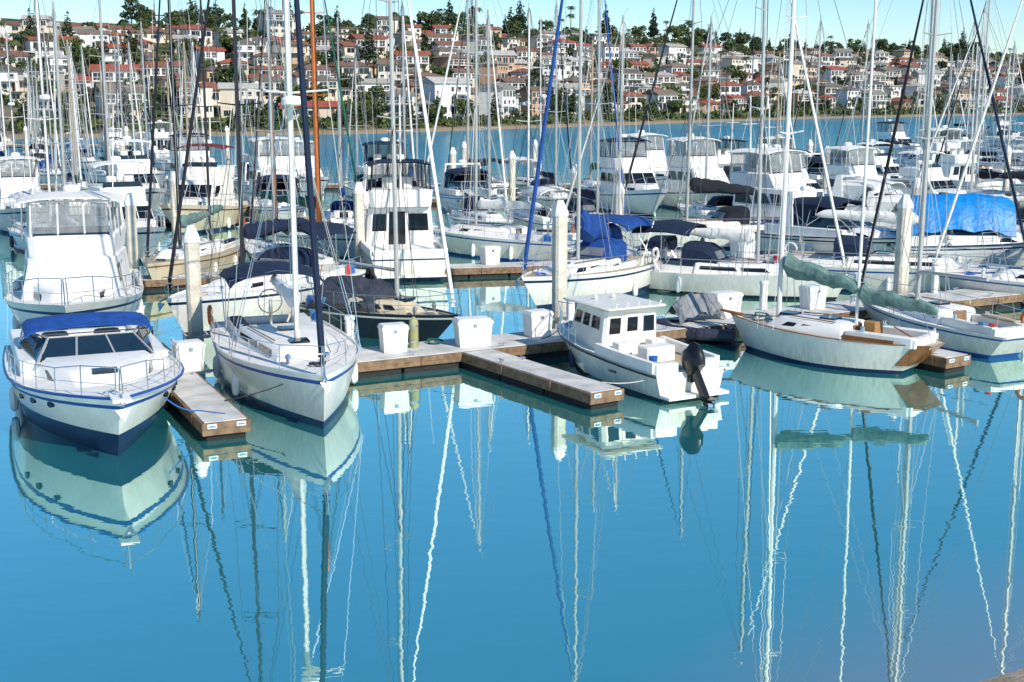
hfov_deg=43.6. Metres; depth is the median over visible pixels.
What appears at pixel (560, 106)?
conifer tree
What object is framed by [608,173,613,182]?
cabin window
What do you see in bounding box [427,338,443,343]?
coiled hose
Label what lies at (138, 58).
broadleaf tree
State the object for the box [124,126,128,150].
mooring pile
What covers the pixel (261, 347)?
cabin window
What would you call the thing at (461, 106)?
broadleaf tree
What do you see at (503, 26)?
conifer tree
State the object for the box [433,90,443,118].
conifer tree
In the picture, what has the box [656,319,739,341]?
inflatable dinghy
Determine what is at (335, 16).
conifer tree
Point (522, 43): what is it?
hillside house
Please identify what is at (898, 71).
hillside house
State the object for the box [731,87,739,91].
window
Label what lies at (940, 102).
broadleaf tree
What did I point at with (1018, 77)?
hillside house
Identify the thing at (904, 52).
hillside house
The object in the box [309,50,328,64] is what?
broadleaf tree
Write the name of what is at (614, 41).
broadleaf tree
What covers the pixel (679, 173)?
cabin window
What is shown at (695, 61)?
hillside house
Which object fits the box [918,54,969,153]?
sailboat
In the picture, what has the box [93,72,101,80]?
window
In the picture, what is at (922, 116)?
sailboat
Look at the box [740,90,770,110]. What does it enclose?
hillside house
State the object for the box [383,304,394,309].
cabin window
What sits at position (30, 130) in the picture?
sailboat
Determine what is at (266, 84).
window
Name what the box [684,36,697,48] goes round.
broadleaf tree
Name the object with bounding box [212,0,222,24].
conifer tree
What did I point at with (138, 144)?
sailboat
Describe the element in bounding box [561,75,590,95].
hillside house
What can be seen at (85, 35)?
hillside house
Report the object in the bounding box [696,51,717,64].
hillside house
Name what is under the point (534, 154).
mooring pile
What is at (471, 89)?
hillside house
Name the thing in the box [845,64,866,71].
hillside house
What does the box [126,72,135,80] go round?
window
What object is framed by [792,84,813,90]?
broadleaf tree
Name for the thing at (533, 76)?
conifer tree
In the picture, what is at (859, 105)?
broadleaf tree
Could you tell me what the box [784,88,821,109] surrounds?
hillside house
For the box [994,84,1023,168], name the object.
sailboat
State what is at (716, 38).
conifer tree
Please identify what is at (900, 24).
sky
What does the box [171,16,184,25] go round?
broadleaf tree
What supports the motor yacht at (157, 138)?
on the water
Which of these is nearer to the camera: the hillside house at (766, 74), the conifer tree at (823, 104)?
the conifer tree at (823, 104)
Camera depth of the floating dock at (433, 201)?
95.55 m
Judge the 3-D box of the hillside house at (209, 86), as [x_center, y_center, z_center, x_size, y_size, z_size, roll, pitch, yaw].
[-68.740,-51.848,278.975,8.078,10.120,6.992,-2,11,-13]
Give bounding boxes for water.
[0,115,1023,681]
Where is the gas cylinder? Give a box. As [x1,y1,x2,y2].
[409,317,418,347]
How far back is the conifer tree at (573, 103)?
353.24 m
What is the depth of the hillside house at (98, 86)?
267.78 m
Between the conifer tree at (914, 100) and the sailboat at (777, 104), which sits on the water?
the sailboat at (777, 104)
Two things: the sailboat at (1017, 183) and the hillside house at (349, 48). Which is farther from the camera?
the hillside house at (349, 48)
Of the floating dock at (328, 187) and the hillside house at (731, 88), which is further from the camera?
the hillside house at (731, 88)
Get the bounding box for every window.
[12,94,19,98]
[33,291,40,300]
[38,102,46,108]
[41,20,45,25]
[45,370,53,381]
[76,83,85,89]
[90,206,94,215]
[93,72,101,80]
[95,207,100,218]
[99,290,104,297]
[100,208,104,219]
[105,72,113,80]
[106,94,115,102]
[115,72,124,80]
[117,262,121,280]
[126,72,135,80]
[132,94,142,102]
[140,44,148,48]
[145,77,158,83]
[149,361,153,373]
[191,31,199,35]
[213,92,218,99]
[215,185,219,195]
[223,110,233,115]
[239,332,256,346]
[250,281,263,287]
[258,343,271,355]
[265,83,273,89]
[319,82,326,86]
[329,82,336,87]
[342,90,349,94]
[343,68,354,73]
[347,48,354,52]
[358,68,369,73]
[366,179,374,190]
[378,66,383,71]
[379,40,384,45]
[381,96,389,103]
[381,106,389,112]
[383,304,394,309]
[422,57,427,62]
[509,57,513,62]
[576,267,585,272]
[601,172,606,180]
[602,72,609,77]
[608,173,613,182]
[627,97,634,102]
[668,171,676,179]
[677,171,684,180]
[699,266,736,270]
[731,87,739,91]
[732,166,741,170]
[735,194,750,202]
[743,268,769,272]
[753,193,769,204]
[770,194,780,205]
[782,322,796,325]
[829,179,834,185]
[853,259,894,264]
[876,167,882,173]
[902,180,910,186]
[909,262,936,265]
[953,167,959,174]
[967,166,974,174]
[1000,238,1017,241]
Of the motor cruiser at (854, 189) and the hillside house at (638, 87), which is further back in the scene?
the hillside house at (638, 87)
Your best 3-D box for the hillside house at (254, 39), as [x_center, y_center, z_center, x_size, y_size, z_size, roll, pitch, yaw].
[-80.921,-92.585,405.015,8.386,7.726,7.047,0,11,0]
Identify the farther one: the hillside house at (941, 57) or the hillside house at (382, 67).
the hillside house at (941, 57)
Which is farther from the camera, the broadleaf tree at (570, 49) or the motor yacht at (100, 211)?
the broadleaf tree at (570, 49)
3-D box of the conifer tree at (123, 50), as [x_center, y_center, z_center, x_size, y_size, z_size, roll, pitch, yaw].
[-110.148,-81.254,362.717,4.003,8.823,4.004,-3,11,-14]
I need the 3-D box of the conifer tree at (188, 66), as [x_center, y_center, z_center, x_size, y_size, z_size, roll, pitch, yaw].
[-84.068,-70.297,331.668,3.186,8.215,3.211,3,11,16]
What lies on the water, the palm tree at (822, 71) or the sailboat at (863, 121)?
the sailboat at (863, 121)
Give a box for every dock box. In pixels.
[170,339,205,372]
[377,322,408,352]
[452,315,493,347]
[479,245,500,264]
[522,308,553,337]
[706,290,743,318]
[729,240,755,257]
[798,284,827,309]
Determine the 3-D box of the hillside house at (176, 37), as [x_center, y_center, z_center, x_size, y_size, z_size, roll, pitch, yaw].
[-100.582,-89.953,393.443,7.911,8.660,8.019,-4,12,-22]
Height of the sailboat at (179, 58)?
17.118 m
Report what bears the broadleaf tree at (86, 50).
on the hill
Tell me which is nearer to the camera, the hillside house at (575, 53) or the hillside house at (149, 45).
the hillside house at (149, 45)
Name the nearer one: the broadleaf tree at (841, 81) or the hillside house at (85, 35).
the hillside house at (85, 35)
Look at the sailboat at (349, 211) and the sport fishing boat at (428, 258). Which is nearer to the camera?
the sport fishing boat at (428, 258)
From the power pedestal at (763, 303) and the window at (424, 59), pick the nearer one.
the power pedestal at (763, 303)
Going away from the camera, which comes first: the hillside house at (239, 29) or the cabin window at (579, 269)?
the cabin window at (579, 269)
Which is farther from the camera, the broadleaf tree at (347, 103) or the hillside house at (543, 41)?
the hillside house at (543, 41)
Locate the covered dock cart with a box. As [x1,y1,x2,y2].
[665,292,725,324]
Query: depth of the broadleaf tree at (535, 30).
545.06 m
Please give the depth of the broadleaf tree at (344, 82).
314.14 m
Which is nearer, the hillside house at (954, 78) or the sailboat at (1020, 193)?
the sailboat at (1020, 193)
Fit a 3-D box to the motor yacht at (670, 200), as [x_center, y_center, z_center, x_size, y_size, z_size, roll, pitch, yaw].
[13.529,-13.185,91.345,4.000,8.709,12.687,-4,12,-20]
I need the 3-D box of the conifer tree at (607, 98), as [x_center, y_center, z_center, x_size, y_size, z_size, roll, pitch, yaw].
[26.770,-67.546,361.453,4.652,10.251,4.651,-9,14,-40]
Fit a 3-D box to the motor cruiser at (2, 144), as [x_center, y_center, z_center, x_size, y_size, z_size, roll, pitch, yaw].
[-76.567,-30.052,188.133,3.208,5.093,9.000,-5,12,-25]
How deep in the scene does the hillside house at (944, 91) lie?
542.35 m
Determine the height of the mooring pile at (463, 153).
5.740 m
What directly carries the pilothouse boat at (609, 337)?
on the water
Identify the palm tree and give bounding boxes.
[0,20,6,50]
[2,55,17,64]
[5,40,19,50]
[7,33,18,48]
[15,31,28,50]
[45,33,52,46]
[117,19,131,39]
[133,100,141,120]
[149,83,160,118]
[157,17,172,44]
[165,41,182,60]
[182,19,192,25]
[212,28,223,46]
[366,55,379,77]
[418,46,427,50]
[448,27,459,32]
[478,27,485,33]
[562,30,571,56]
[566,6,576,27]
[649,66,662,88]
[678,94,687,114]
[715,51,725,64]
[721,66,734,94]
[741,57,750,72]
[817,69,827,95]
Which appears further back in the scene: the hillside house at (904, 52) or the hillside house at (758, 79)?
the hillside house at (904, 52)
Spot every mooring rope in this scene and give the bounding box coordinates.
[148,379,198,410]
[199,410,224,413]
[224,384,282,400]
[602,379,647,383]
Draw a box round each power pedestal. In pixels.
[344,315,354,337]
[566,296,574,320]
[759,280,768,309]
[853,272,861,300]
[931,266,939,292]
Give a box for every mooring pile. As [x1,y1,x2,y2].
[23,126,28,159]
[116,170,123,181]
[119,142,124,150]
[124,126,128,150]
[124,193,143,277]
[169,171,182,242]
[182,225,208,341]
[224,126,231,163]
[257,141,262,154]
[351,182,364,261]
[449,147,455,168]
[461,142,466,166]
[508,151,515,200]
[532,140,537,175]
[552,200,568,328]
[570,164,576,197]
[613,182,624,238]
[669,140,675,154]
[807,140,812,156]
[822,146,830,190]
[889,194,913,294]
[911,177,921,195]
[944,142,950,150]
[1002,146,1011,190]
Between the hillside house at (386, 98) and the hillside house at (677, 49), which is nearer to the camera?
the hillside house at (386, 98)
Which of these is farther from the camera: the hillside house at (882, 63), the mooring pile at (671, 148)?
the hillside house at (882, 63)
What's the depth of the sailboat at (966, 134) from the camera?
122.41 m
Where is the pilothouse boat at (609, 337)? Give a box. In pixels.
[557,292,728,406]
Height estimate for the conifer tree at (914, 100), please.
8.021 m
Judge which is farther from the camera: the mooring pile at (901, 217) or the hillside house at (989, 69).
the hillside house at (989, 69)
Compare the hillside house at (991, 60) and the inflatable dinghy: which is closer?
the inflatable dinghy
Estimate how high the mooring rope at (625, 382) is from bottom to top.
0.367 m
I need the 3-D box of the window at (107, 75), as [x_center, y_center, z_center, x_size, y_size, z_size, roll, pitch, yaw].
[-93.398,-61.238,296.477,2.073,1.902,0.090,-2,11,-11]
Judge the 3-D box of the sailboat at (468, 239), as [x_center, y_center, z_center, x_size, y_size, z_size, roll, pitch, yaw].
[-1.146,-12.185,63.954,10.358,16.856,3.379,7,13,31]
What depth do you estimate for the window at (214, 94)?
292.85 m
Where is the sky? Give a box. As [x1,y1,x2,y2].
[0,0,1023,53]
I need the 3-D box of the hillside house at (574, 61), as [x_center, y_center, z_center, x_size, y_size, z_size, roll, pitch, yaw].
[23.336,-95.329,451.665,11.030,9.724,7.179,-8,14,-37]
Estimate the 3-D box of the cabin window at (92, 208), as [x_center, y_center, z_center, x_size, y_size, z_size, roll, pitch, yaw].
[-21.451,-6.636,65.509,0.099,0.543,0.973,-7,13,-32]
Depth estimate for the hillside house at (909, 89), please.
549.86 m
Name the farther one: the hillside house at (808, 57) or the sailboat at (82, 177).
the hillside house at (808, 57)
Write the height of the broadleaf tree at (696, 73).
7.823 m
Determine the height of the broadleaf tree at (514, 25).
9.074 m
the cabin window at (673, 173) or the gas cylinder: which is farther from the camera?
the cabin window at (673, 173)
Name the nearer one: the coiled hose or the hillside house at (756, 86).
the coiled hose
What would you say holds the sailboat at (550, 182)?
on the water
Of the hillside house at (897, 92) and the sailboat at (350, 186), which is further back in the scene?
the hillside house at (897, 92)
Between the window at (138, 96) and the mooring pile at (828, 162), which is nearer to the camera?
the mooring pile at (828, 162)
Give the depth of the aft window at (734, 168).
103.04 m
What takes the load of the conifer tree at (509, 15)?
on the hill
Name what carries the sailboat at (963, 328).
on the water
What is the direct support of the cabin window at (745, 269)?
in the sailboat at (697, 267)
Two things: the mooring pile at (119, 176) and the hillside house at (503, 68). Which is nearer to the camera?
the mooring pile at (119, 176)
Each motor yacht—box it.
[0,133,49,233]
[4,106,143,331]
[78,105,165,261]
[102,100,166,213]
[141,100,177,158]
[159,95,251,234]
[161,96,211,193]
[242,94,306,199]
[277,109,329,197]
[360,95,407,213]
[583,105,667,216]
[600,95,668,184]
[658,96,733,208]
[683,96,878,221]
[702,103,749,181]
[742,112,794,170]
[748,103,832,195]
[823,103,912,195]
[855,110,902,189]
[858,99,920,156]
[884,95,982,168]
[898,119,983,193]
[904,109,1001,189]
[977,105,1019,135]
[1011,157,1023,182]
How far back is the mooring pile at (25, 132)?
152.62 m
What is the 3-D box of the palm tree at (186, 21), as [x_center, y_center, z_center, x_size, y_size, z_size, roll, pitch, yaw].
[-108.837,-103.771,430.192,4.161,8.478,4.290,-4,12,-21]
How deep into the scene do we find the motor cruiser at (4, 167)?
91.09 m
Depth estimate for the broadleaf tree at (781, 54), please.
653.25 m
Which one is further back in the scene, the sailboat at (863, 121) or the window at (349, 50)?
the window at (349, 50)
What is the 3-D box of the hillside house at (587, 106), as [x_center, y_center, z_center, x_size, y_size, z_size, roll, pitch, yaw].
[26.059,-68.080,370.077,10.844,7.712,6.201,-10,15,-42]
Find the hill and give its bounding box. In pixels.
[1,18,1023,138]
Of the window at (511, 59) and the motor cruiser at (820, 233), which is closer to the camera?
the motor cruiser at (820, 233)
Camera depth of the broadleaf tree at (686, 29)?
733.17 m
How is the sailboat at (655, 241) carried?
on the water
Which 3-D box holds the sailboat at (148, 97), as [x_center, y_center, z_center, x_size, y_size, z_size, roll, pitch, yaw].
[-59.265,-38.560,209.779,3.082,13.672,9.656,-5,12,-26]
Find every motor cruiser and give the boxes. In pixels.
[0,131,3,151]
[0,151,21,174]
[2,311,184,455]
[98,115,121,150]
[232,162,249,191]
[249,140,305,221]
[434,147,504,212]
[760,152,953,254]
[794,134,840,187]
[832,142,905,210]
[865,160,910,228]
[989,128,1023,146]
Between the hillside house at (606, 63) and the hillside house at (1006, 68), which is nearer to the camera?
the hillside house at (606, 63)
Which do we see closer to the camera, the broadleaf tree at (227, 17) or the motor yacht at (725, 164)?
the motor yacht at (725, 164)
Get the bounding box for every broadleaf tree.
[12,101,41,120]
[15,59,37,77]
[18,28,36,44]
[22,76,56,97]
[56,94,84,116]
[57,36,84,54]
[72,45,100,73]
[76,108,92,119]
[78,86,95,104]
[81,21,97,29]
[117,78,147,99]
[120,40,134,51]
[126,52,152,68]
[131,55,163,63]
[132,23,148,29]
[135,4,155,17]
[136,15,155,26]
[138,102,164,118]
[170,112,184,119]
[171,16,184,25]
[172,9,187,18]
[173,54,192,66]
[180,37,200,51]
[196,59,215,71]
[198,9,215,23]
[209,7,225,26]
[209,65,244,82]
[218,34,242,57]
[222,13,238,25]
[239,104,256,122]
[248,106,267,125]
[252,17,258,25]
[257,29,272,37]
[264,110,282,121]
[276,82,308,103]
[296,84,329,100]
[304,37,310,48]
[306,23,323,36]
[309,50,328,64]
[316,15,335,26]
[337,73,363,93]
[340,23,353,26]
[341,19,354,25]
[341,103,365,124]
[343,101,363,120]
[348,29,363,33]
[354,84,386,103]
[355,23,369,32]
[358,108,373,126]
[360,13,374,26]
[360,98,386,120]
[394,45,413,56]
[404,15,415,23]
[416,10,442,29]
[426,105,445,120]
[429,52,436,64]
[429,65,454,76]
[452,11,466,25]
[452,97,474,116]
[459,22,474,34]
[469,55,486,70]
[503,20,522,34]
[509,110,520,117]
[523,28,537,37]
[523,78,546,86]
[538,19,553,30]
[545,87,568,113]
[565,35,578,42]
[565,46,574,56]
[583,35,592,44]
[594,82,612,93]
[606,37,620,44]
[609,25,619,36]
[612,57,632,68]
[627,106,636,112]
[632,25,646,36]
[639,66,653,72]
[639,97,659,111]
[658,33,667,39]
[661,84,682,95]
[665,100,682,112]
[666,25,681,39]
[673,24,690,36]
[674,56,682,62]
[675,36,688,44]
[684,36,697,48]
[685,68,699,77]
[687,27,705,45]
[691,31,703,45]
[697,83,721,99]
[719,32,733,41]
[722,40,735,50]
[723,99,738,110]
[729,65,741,71]
[730,70,747,81]
[733,32,751,42]
[734,48,743,52]
[735,35,746,43]
[750,36,761,44]
[751,95,766,108]
[752,100,759,107]
[764,86,779,99]
[774,52,784,59]
[779,97,786,107]
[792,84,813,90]
[797,102,808,108]
[807,96,820,106]
[813,84,822,95]
[820,99,831,108]
[823,41,834,50]
[834,42,843,47]
[834,76,850,85]
[846,39,861,47]
[850,99,866,108]
[852,45,864,52]
[859,53,869,61]
[875,38,888,50]
[881,42,896,52]
[886,103,894,109]
[888,44,899,50]
[932,99,945,108]
[937,61,948,68]
[946,50,960,59]
[948,43,961,49]
[959,41,972,53]
[995,101,1004,107]
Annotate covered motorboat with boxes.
[891,193,1023,265]
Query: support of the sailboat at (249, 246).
on the water
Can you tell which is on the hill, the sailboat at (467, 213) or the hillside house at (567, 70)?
the hillside house at (567, 70)
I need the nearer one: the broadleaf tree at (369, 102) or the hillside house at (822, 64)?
the broadleaf tree at (369, 102)
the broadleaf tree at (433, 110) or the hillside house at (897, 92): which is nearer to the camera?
the broadleaf tree at (433, 110)
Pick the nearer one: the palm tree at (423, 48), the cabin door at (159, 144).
the cabin door at (159, 144)
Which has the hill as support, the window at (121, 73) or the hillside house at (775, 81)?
the hillside house at (775, 81)
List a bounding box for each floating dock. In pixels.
[6,144,132,147]
[39,183,569,189]
[49,216,315,225]
[142,264,371,290]
[160,342,250,441]
[357,287,1023,378]
[431,197,583,204]
[443,254,776,278]
[461,349,623,409]
[916,349,970,372]
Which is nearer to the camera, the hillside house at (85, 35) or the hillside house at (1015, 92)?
the hillside house at (85, 35)
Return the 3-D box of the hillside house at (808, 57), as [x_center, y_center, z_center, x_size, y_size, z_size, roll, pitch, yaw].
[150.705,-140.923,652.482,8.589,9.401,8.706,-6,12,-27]
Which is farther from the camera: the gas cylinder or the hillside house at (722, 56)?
the hillside house at (722, 56)
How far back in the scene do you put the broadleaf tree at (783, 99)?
453.72 m
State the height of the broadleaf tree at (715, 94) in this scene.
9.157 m
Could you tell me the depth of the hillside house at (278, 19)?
466.97 m
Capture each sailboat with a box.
[0,24,32,172]
[0,61,20,171]
[0,104,11,143]
[0,126,10,161]
[8,0,78,251]
[22,66,39,148]
[23,57,50,155]
[26,60,45,170]
[30,28,69,183]
[33,64,49,143]
[41,1,91,226]
[57,46,93,190]
[58,40,92,215]
[63,71,82,150]
[64,43,85,159]
[68,70,86,143]
[69,41,101,170]
[85,0,130,213]
[88,59,115,182]
[103,45,131,156]
[107,69,120,131]
[111,30,135,155]
[121,41,147,154]
[132,65,151,150]
[133,19,164,182]
[141,0,247,279]
[143,65,157,139]
[154,50,178,170]
[158,0,365,333]
[168,38,193,147]
[177,41,202,179]
[179,41,209,149]
[187,64,203,142]
[207,0,361,428]
[231,41,254,177]
[236,0,364,259]
[244,0,340,264]
[299,0,461,340]
[321,12,366,227]
[342,46,370,196]
[385,0,423,182]
[401,30,433,194]
[424,0,582,261]
[446,0,516,196]
[447,6,513,225]
[498,10,563,194]
[504,0,575,229]
[515,0,659,310]
[516,0,571,207]
[542,0,628,232]
[550,9,710,258]
[570,38,614,188]
[624,0,781,248]
[631,0,853,299]
[677,10,739,212]
[720,0,945,373]
[744,50,797,168]
[763,0,1023,293]
[789,17,864,164]
[833,16,910,163]
[839,39,905,165]
[850,0,1023,358]
[894,59,938,156]
[906,59,951,143]
[910,0,1023,231]
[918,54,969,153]
[921,0,1023,304]
[935,53,984,138]
[936,0,1023,203]
[941,22,1022,172]
[945,58,995,145]
[947,42,996,157]
[960,41,1023,155]
[969,41,1023,191]
[980,48,1023,162]
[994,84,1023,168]
[1000,134,1023,194]
[1004,85,1023,149]
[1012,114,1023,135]
[1018,202,1023,227]
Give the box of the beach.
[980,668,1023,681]
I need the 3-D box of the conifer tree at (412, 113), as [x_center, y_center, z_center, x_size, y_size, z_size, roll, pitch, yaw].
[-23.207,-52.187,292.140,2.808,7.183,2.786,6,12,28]
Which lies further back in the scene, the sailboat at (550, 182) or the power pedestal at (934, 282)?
the sailboat at (550, 182)
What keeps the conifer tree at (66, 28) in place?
on the hill
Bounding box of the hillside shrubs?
[0,20,1023,132]
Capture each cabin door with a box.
[157,140,163,149]
[723,166,730,181]
[959,166,965,180]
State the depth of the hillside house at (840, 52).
666.17 m
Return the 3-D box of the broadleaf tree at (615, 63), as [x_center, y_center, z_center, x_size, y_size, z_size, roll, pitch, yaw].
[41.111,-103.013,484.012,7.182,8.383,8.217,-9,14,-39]
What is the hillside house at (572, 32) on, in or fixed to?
on the hill
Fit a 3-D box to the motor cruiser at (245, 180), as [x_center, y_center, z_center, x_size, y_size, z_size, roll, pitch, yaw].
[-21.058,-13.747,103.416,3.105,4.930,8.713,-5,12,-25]
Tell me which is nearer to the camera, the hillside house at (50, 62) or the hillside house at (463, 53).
the hillside house at (50, 62)
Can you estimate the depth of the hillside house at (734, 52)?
634.68 m
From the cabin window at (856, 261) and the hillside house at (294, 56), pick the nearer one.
the cabin window at (856, 261)
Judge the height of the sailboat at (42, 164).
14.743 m
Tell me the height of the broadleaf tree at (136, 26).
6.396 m
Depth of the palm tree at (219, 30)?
395.54 m
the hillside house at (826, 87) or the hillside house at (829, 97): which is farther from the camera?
the hillside house at (826, 87)
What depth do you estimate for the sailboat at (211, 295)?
45.06 m
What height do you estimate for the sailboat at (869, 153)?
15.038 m
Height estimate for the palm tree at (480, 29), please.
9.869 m
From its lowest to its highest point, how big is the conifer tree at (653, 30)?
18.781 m
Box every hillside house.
[0,17,13,39]
[0,36,16,50]
[0,49,28,76]
[0,63,24,94]
[1,43,9,50]
[6,85,56,103]
[11,16,51,32]
[20,14,61,35]
[20,71,65,91]
[23,35,78,50]
[24,92,86,120]
[26,47,64,62]
[47,52,69,75]
[62,23,109,29]
[64,25,95,35]
[67,62,141,97]
[76,29,110,50]
[92,82,146,119]
[98,42,127,51]
[98,52,122,63]
[108,25,135,35]
[109,30,123,43]
[122,50,162,62]
[126,28,176,42]
[127,38,154,51]
[139,60,183,87]
[157,71,190,92]
[166,23,206,34]
[172,34,198,54]
[174,83,219,105]
[176,25,213,45]
[176,80,214,117]
[190,45,226,73]
[199,65,224,82]
[212,27,243,46]
[215,58,249,74]
[218,81,265,118]
[222,27,243,34]
[232,38,257,63]
[243,74,280,78]
[244,74,294,103]
[246,36,270,53]
[248,64,294,78]
[249,51,276,66]
[257,9,295,36]
[265,35,282,40]
[270,40,310,55]
[280,44,307,64]
[280,99,340,118]
[291,30,316,43]
[292,64,332,84]
[305,74,353,100]
[308,46,353,64]
[316,26,335,35]
[316,34,346,53]
[324,60,377,77]
[326,27,359,34]
[329,33,352,40]
[331,60,372,78]
[339,33,387,57]
[354,44,378,61]
[356,77,402,102]
[363,28,394,50]
[373,15,399,35]
[377,59,416,87]
[378,87,433,120]
[380,49,430,71]
[393,29,418,44]
[393,43,418,57]
[394,70,444,98]
[400,23,429,38]
[411,32,452,43]
[417,76,472,118]
[421,24,458,40]
[428,46,457,65]
[430,40,465,48]
[431,53,472,67]
[445,67,478,86]
[453,48,474,58]
[460,35,493,51]
[470,87,474,106]
[478,82,520,118]
[479,59,509,84]
[482,25,508,38]
[483,50,526,77]
[496,76,531,98]
[499,38,520,49]
[500,36,526,45]
[510,67,535,77]
[513,46,538,67]
[518,85,552,115]
[531,34,553,51]
[532,79,562,84]
[538,29,555,39]
[538,51,560,64]
[538,55,571,78]
[541,38,576,56]
[542,82,586,113]
[544,43,567,56]
[560,28,578,39]
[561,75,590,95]
[565,57,591,75]
[572,48,602,61]
[576,43,591,49]
[582,66,610,79]
[585,93,617,112]
[587,35,607,44]
[590,78,616,93]
[594,43,619,61]
[600,61,626,67]
[608,68,645,89]
[618,90,647,111]
[619,47,640,60]
[624,43,647,51]
[624,60,649,68]
[624,82,654,93]
[641,88,680,113]
[642,53,664,67]
[642,71,661,86]
[644,42,658,53]
[654,70,684,87]
[657,43,687,63]
[659,53,675,64]
[660,62,693,72]
[669,84,693,97]
[671,71,689,83]
[678,98,696,112]
[686,49,690,58]
[686,58,705,65]
[689,77,718,95]
[693,75,719,82]
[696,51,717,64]
[697,99,719,113]
[698,44,720,52]
[699,70,720,81]
[699,80,742,100]
[706,65,720,69]
[715,54,731,60]
[719,55,743,70]
[719,70,734,77]
[719,78,740,82]
[719,94,746,111]
[725,51,742,55]
[738,55,752,72]
[740,81,769,95]
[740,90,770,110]
[742,71,754,80]
[747,55,761,73]
[750,50,775,56]
[750,77,767,83]
[754,71,777,78]
[761,54,782,63]
[764,85,783,100]
[765,62,778,71]
[769,76,792,96]
[777,52,788,61]
[778,60,807,79]
[781,47,805,59]
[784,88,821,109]
[792,79,802,86]
[796,55,817,60]
[802,47,821,55]
[803,77,828,84]
[805,64,816,79]
[806,61,827,76]
[810,52,835,64]
[815,81,845,95]
[818,93,835,108]
[819,65,848,82]
[831,48,858,62]
[835,57,857,65]
[835,86,861,108]
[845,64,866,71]
[846,70,869,86]
[853,79,895,98]
[861,89,890,108]
[863,59,888,68]
[867,71,887,84]
[870,50,894,62]
[873,67,899,84]
[880,65,905,79]
[883,85,902,97]
[886,97,912,109]
[889,56,908,63]
[890,61,918,66]
[891,48,914,57]
[898,64,921,74]
[898,74,917,89]
[902,82,926,96]
[907,90,942,106]
[911,59,925,63]
[911,70,941,88]
[921,64,939,69]
[928,52,948,61]
[935,83,968,88]
[936,61,954,67]
[937,67,947,80]
[940,80,953,85]
[941,89,973,107]
[947,74,968,85]
[948,68,973,77]
[954,60,978,70]
[967,75,992,86]
[969,79,995,92]
[972,93,989,108]
[973,70,993,81]
[974,56,992,64]
[982,65,996,73]
[987,95,1015,107]
[988,61,1008,70]
[993,88,1008,96]
[994,73,1013,88]
[996,65,1018,76]
[1009,84,1023,106]
[1014,74,1020,83]
[1015,57,1023,64]
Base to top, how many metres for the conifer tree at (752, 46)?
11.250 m
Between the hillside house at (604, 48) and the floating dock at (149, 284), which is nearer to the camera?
the floating dock at (149, 284)
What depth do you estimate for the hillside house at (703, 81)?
460.23 m
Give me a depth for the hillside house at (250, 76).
333.50 m
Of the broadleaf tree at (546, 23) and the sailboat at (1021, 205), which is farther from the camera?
the broadleaf tree at (546, 23)
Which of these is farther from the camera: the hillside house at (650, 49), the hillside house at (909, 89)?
the hillside house at (650, 49)
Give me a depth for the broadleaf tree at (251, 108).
271.45 m
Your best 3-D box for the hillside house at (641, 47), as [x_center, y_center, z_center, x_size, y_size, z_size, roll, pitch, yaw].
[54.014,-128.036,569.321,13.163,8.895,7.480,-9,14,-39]
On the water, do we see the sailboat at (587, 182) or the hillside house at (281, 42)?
the sailboat at (587, 182)
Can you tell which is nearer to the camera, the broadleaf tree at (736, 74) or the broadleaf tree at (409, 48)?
the broadleaf tree at (409, 48)
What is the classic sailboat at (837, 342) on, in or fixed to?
on the water
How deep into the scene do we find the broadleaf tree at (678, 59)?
555.25 m
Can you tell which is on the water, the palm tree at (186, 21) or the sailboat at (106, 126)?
the sailboat at (106, 126)
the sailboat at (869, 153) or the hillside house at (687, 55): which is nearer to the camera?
the sailboat at (869, 153)
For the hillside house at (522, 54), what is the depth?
442.46 m
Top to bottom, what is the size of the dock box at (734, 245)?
0.865 m
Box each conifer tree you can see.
[21,8,36,40]
[61,11,74,35]
[103,38,109,51]
[114,83,136,121]
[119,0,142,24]
[119,39,127,61]
[130,30,141,51]
[162,62,178,98]
[165,75,179,107]
[183,54,190,76]
[185,0,198,24]
[192,0,199,23]
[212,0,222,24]
[221,26,231,57]
[229,52,244,79]
[239,3,249,28]
[327,32,336,62]
[332,5,340,29]
[334,106,337,120]
[358,21,379,63]
[406,96,415,121]
[421,29,431,50]
[431,12,437,24]
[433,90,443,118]
[439,8,449,24]
[445,0,455,24]
[466,0,474,31]
[486,88,502,118]
[491,28,499,49]
[501,15,507,32]
[505,22,511,37]
[506,7,514,26]
[513,0,526,34]
[531,52,543,78]
[549,84,563,113]
[569,87,577,114]
[582,56,589,74]
[593,49,597,67]
[601,4,612,34]
[602,83,613,114]
[610,74,619,104]
[640,30,648,43]
[646,8,659,39]
[682,101,686,112]
[703,25,713,43]
[713,28,718,42]
[746,95,752,112]
[749,35,755,49]
[767,37,771,49]
[819,96,827,111]
[852,40,857,52]
[906,39,911,49]
[911,88,917,103]
[941,36,947,48]
[944,41,950,55]
[958,28,967,51]
[1014,93,1020,107]
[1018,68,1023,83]
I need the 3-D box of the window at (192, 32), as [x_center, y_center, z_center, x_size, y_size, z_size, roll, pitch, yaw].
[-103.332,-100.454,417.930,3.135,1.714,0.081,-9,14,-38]
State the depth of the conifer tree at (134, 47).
356.11 m
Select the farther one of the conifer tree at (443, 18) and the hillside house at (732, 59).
the hillside house at (732, 59)
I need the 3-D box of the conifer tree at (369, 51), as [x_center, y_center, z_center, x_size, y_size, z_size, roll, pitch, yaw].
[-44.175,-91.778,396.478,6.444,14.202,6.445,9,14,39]
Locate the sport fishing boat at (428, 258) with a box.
[360,95,448,281]

